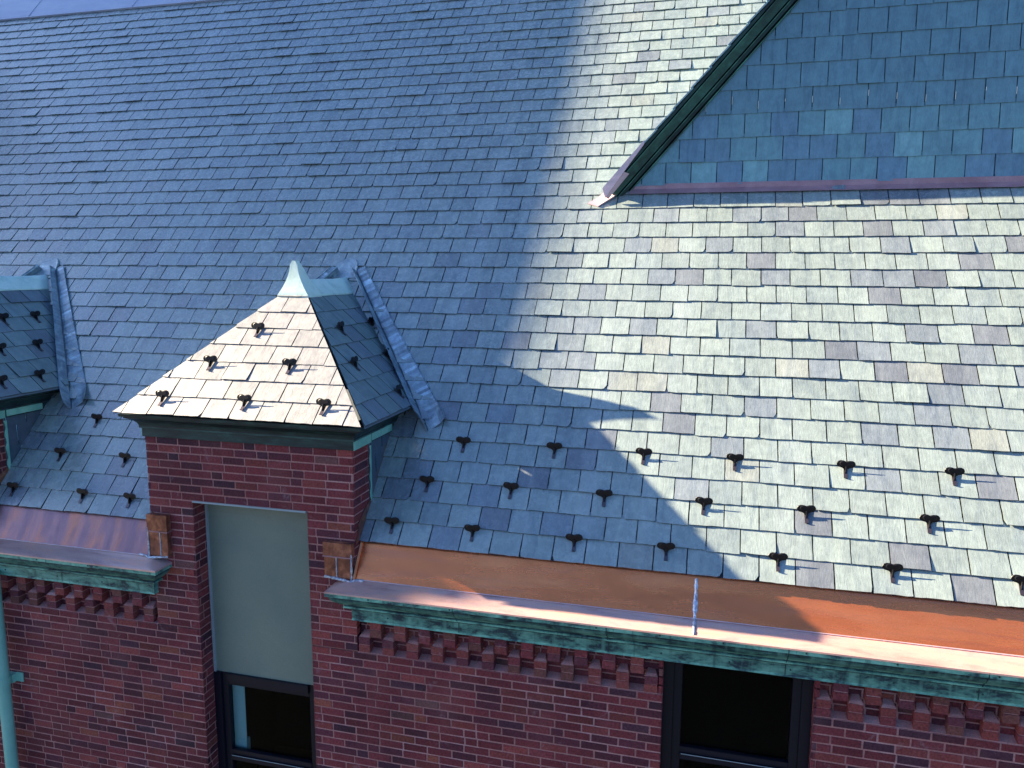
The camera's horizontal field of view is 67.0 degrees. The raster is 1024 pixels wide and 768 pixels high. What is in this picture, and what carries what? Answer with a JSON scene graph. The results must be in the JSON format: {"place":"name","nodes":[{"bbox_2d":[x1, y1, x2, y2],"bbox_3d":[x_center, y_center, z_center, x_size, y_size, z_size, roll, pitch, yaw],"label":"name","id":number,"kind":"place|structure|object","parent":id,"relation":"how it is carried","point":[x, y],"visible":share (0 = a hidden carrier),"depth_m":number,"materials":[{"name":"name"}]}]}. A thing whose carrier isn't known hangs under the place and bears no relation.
{"place":"outdoors","nodes":[
{"label":"outdoors","id":0,"kind":"place"},
{"bbox_2d":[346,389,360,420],"bbox_3d":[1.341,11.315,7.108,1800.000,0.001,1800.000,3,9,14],"label":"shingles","id":1,"kind":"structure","parent":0,"point":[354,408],"depth_m":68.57,"materials":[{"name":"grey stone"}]},
{"bbox_2d":[0,0,1023,767],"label":"brick building","id":2,"kind":"structure","parent":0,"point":[776,244],"depth_m":6.96,"materials":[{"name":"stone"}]},
{"bbox_2d":[0,343,6,355],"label":"snow guard","id":3,"kind":"object","parent":2,"relation":"on","point":[3,346],"visible":1,"depth_m":7.61,"materials":[{"name":"black metal"}]},
{"bbox_2d":[0,375,7,388],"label":"snow guard","id":4,"kind":"object","parent":2,"relation":"on","point":[3,378],"visible":1,"depth_m":7.31,"materials":[{"name":"black metal"}]},
{"bbox_2d":[0,313,9,324],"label":"snow guard","id":5,"kind":"object","parent":2,"relation":"on","point":[3,316],"visible":1,"depth_m":7.94,"materials":[{"name":"black metal"}]},
{"bbox_2d":[0,580,23,767],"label":"downspout","id":6,"kind":"object","parent":2,"relation":"attached to","point":[8,677],"visible":1,"depth_m":7.37,"materials":[{"name":"teal metal"}]},
{"bbox_2d":[7,482,17,495],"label":"snow guard","id":7,"kind":"object","parent":2,"relation":"on","point":[13,486],"visible":1,"depth_m":7.33,"materials":[{"name":"black metal"}]},
{"bbox_2d":[30,311,40,322],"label":"snow guard","id":8,"kind":"object","parent":2,"relation":"on","point":[34,314],"visible":1,"depth_m":8.31,"materials":[{"name":"black metal"}]},
{"bbox_2d":[32,339,43,350],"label":"snow guard","id":9,"kind":"object","parent":2,"relation":"on","point":[38,342],"visible":1,"depth_m":8.02,"materials":[{"name":"black metal"}]},
{"bbox_2d":[34,369,45,381],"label":"snow guard","id":10,"kind":"object","parent":2,"relation":"on","point":[39,373],"visible":1,"depth_m":7.72,"materials":[{"name":"black metal"}]},
{"bbox_2d":[54,447,65,461],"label":"snow guard","id":11,"kind":"object","parent":2,"relation":"on","point":[60,451],"visible":1,"depth_m":7.45,"materials":[{"name":"black metal"}]},
{"bbox_2d":[76,488,87,502],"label":"snow guard","id":12,"kind":"object","parent":2,"relation":"on","point":[82,492],"visible":1,"depth_m":7.13,"materials":[{"name":"black metal"}]},
{"bbox_2d":[91,413,101,426],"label":"snow guard","id":13,"kind":"object","parent":2,"relation":"on","point":[97,417],"visible":1,"depth_m":7.59,"materials":[{"name":"black metal"}]},
{"bbox_2d":[119,452,130,466],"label":"snow guard","id":14,"kind":"object","parent":2,"relation":"on","point":[125,456],"visible":1,"depth_m":7.26,"materials":[{"name":"black metal"}]},
{"bbox_2d":[123,492,135,507],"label":"snow guard","id":15,"kind":"object","parent":2,"relation":"on","point":[130,496],"visible":1,"depth_m":7.00,"materials":[{"name":"black metal"}]},
{"bbox_2d":[155,390,168,405],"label":"snow guard","id":16,"kind":"object","parent":2,"relation":"on","point":[163,394],"visible":1,"depth_m":6.47,"materials":[{"name":"black metal"}]},
{"bbox_2d":[203,355,216,369],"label":"snow guard","id":17,"kind":"object","parent":2,"relation":"on","point":[210,360],"visible":1,"depth_m":6.64,"materials":[{"name":"black metal"}]},
{"bbox_2d":[237,394,251,410],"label":"snow guard","id":18,"kind":"object","parent":2,"relation":"on","point":[244,399],"visible":1,"depth_m":6.28,"materials":[{"name":"black metal"}]},
{"bbox_2d":[251,322,264,336],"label":"snow guard","id":19,"kind":"object","parent":2,"relation":"on","point":[258,327],"visible":1,"depth_m":6.80,"materials":[{"name":"black metal"}]},
{"bbox_2d":[282,358,296,373],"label":"snow guard","id":20,"kind":"object","parent":2,"relation":"on","point":[289,363],"visible":1,"depth_m":6.45,"materials":[{"name":"black metal"}]},
{"bbox_2d":[316,398,330,414],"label":"snow guard","id":21,"kind":"object","parent":2,"relation":"on","point":[323,403],"visible":1,"depth_m":6.10,"materials":[{"name":"black metal"}]},
{"bbox_2d":[336,321,346,334],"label":"snow guard","id":22,"kind":"object","parent":2,"relation":"on","point":[340,325],"visible":1,"depth_m":6.97,"materials":[{"name":"black metal"}]},
{"bbox_2d":[349,356,360,370],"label":"snow guard","id":23,"kind":"object","parent":2,"relation":"on","point":[353,360],"visible":1,"depth_m":6.63,"materials":[{"name":"black metal"}]},
{"bbox_2d":[367,317,374,328],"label":"snow guard","id":24,"kind":"object","parent":2,"relation":"attached to","point":[370,320],"visible":0.88,"depth_m":7.59,"materials":[{"name":"black metal"}]},
{"bbox_2d":[382,348,391,361],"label":"snow guard","id":25,"kind":"object","parent":2,"relation":"on","point":[385,353],"visible":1,"depth_m":7.28,"materials":[{"name":"black metal"}]},
{"bbox_2d":[384,517,398,533],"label":"snow guard","id":26,"kind":"object","parent":2,"relation":"on","point":[392,521],"visible":1,"depth_m":6.36,"materials":[{"name":"black metal"}]},
{"bbox_2d":[394,383,404,397],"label":"snow guard","id":27,"kind":"object","parent":2,"relation":"on","point":[398,388],"visible":1,"depth_m":6.87,"materials":[{"name":"black metal"}]},
{"bbox_2d":[419,476,433,491],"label":"snow guard","id":28,"kind":"object","parent":2,"relation":"on","point":[427,480],"visible":1,"depth_m":6.50,"materials":[{"name":"black metal"}]},
{"bbox_2d":[456,436,470,451],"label":"snow guard","id":29,"kind":"object","parent":2,"relation":"on","point":[463,441],"visible":1,"depth_m":6.64,"materials":[{"name":"black metal"}]},
{"bbox_2d":[464,524,479,541],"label":"snow guard","id":30,"kind":"object","parent":2,"relation":"on","point":[472,529],"visible":1,"depth_m":6.18,"materials":[{"name":"black metal"}]},
{"bbox_2d":[503,482,518,498],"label":"snow guard","id":31,"kind":"object","parent":2,"relation":"on","point":[511,487],"visible":1,"depth_m":6.32,"materials":[{"name":"black metal"}]},
{"bbox_2d":[546,442,561,458],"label":"snow guard","id":32,"kind":"object","parent":2,"relation":"on","point":[554,447],"visible":1,"depth_m":6.45,"materials":[{"name":"black metal"}]},
{"bbox_2d":[565,534,582,551],"bbox_3d":[0.477,1.224,5.972,0.136,0.126,0.057,1,-32,13],"label":"snow guard","id":33,"kind":"object","parent":2,"relation":"on","point":[575,538],"visible":1,"depth_m":5.98,"materials":[{"name":"black metal"}]},
{"bbox_2d":[596,489,612,506],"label":"snow guard","id":34,"kind":"object","parent":2,"relation":"on","point":[603,494],"visible":1,"depth_m":6.13,"materials":[{"name":"black metal"}]},
{"bbox_2d":[636,447,651,464],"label":"snow guard","id":35,"kind":"object","parent":2,"relation":"on","point":[644,452],"visible":1,"depth_m":6.26,"materials":[{"name":"black metal"}]},
{"bbox_2d":[657,542,674,560],"bbox_3d":[1.154,1.254,5.796,0.136,0.126,0.057,1,-32,13],"label":"snow guard","id":36,"kind":"object","parent":2,"relation":"on","point":[666,547],"visible":1,"depth_m":5.80,"materials":[{"name":"black metal"}]},
{"bbox_2d":[695,497,712,514],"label":"snow guard","id":37,"kind":"object","parent":2,"relation":"on","point":[703,502],"visible":1,"depth_m":5.94,"materials":[{"name":"black metal"}]},
{"bbox_2d":[726,453,743,470],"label":"snow guard","id":38,"kind":"object","parent":2,"relation":"on","point":[735,458],"visible":1,"depth_m":6.08,"materials":[{"name":"black metal"}]},
{"bbox_2d":[660,661,813,767],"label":"window","id":39,"kind":"structure","parent":2,"relation":"in","point":[713,717],"depth_m":5.84,"materials":[{"name":"black glass"}]},
{"bbox_2d":[768,552,787,571],"bbox_3d":[1.927,1.288,5.596,0.136,0.126,0.057,2,-32,14],"label":"snow guard","id":40,"kind":"object","parent":2,"relation":"on","point":[777,557],"visible":1,"depth_m":5.60,"materials":[{"name":"black metal"}]},
{"bbox_2d":[797,505,815,523],"bbox_3d":[2.189,0.966,5.745,0.136,0.126,0.057,0,-32,13],"label":"snow guard","id":41,"kind":"object","parent":2,"relation":"on","point":[806,510],"visible":1,"depth_m":5.75,"materials":[{"name":"black metal"}]},
{"bbox_2d":[837,460,855,478],"bbox_3d":[2.537,0.647,5.872,0.136,0.126,0.057,4,-31,15],"label":"snow guard","id":42,"kind":"object","parent":2,"relation":"on","point":[845,465],"visible":1,"depth_m":5.88,"materials":[{"name":"black metal"}]},
{"bbox_2d":[882,563,902,582],"bbox_3d":[2.664,1.320,5.406,0.136,0.126,0.058,2,-32,14],"label":"snow guard","id":43,"kind":"object","parent":2,"relation":"on","point":[892,569],"visible":1,"depth_m":5.41,"materials":[{"name":"black metal"}]},
{"bbox_2d":[919,514,939,533],"bbox_3d":[2.993,1.001,5.538,0.135,0.126,0.057,3,-32,15],"label":"snow guard","id":44,"kind":"object","parent":2,"relation":"on","point":[929,520],"visible":1,"depth_m":5.54,"materials":[{"name":"black metal"}]},
{"bbox_2d":[945,467,964,485],"bbox_3d":[3.258,0.679,5.686,0.135,0.126,0.057,2,-32,14],"label":"snow guard","id":45,"kind":"object","parent":2,"relation":"on","point":[953,472],"visible":1,"depth_m":5.69,"materials":[{"name":"black metal"}]},
{"bbox_2d":[1011,574,1023,595],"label":"snow guard","id":46,"kind":"object","parent":2,"relation":"on","point":[1019,579],"visible":1,"depth_m":5.22,"materials":[{"name":"black metal"}]}
]}

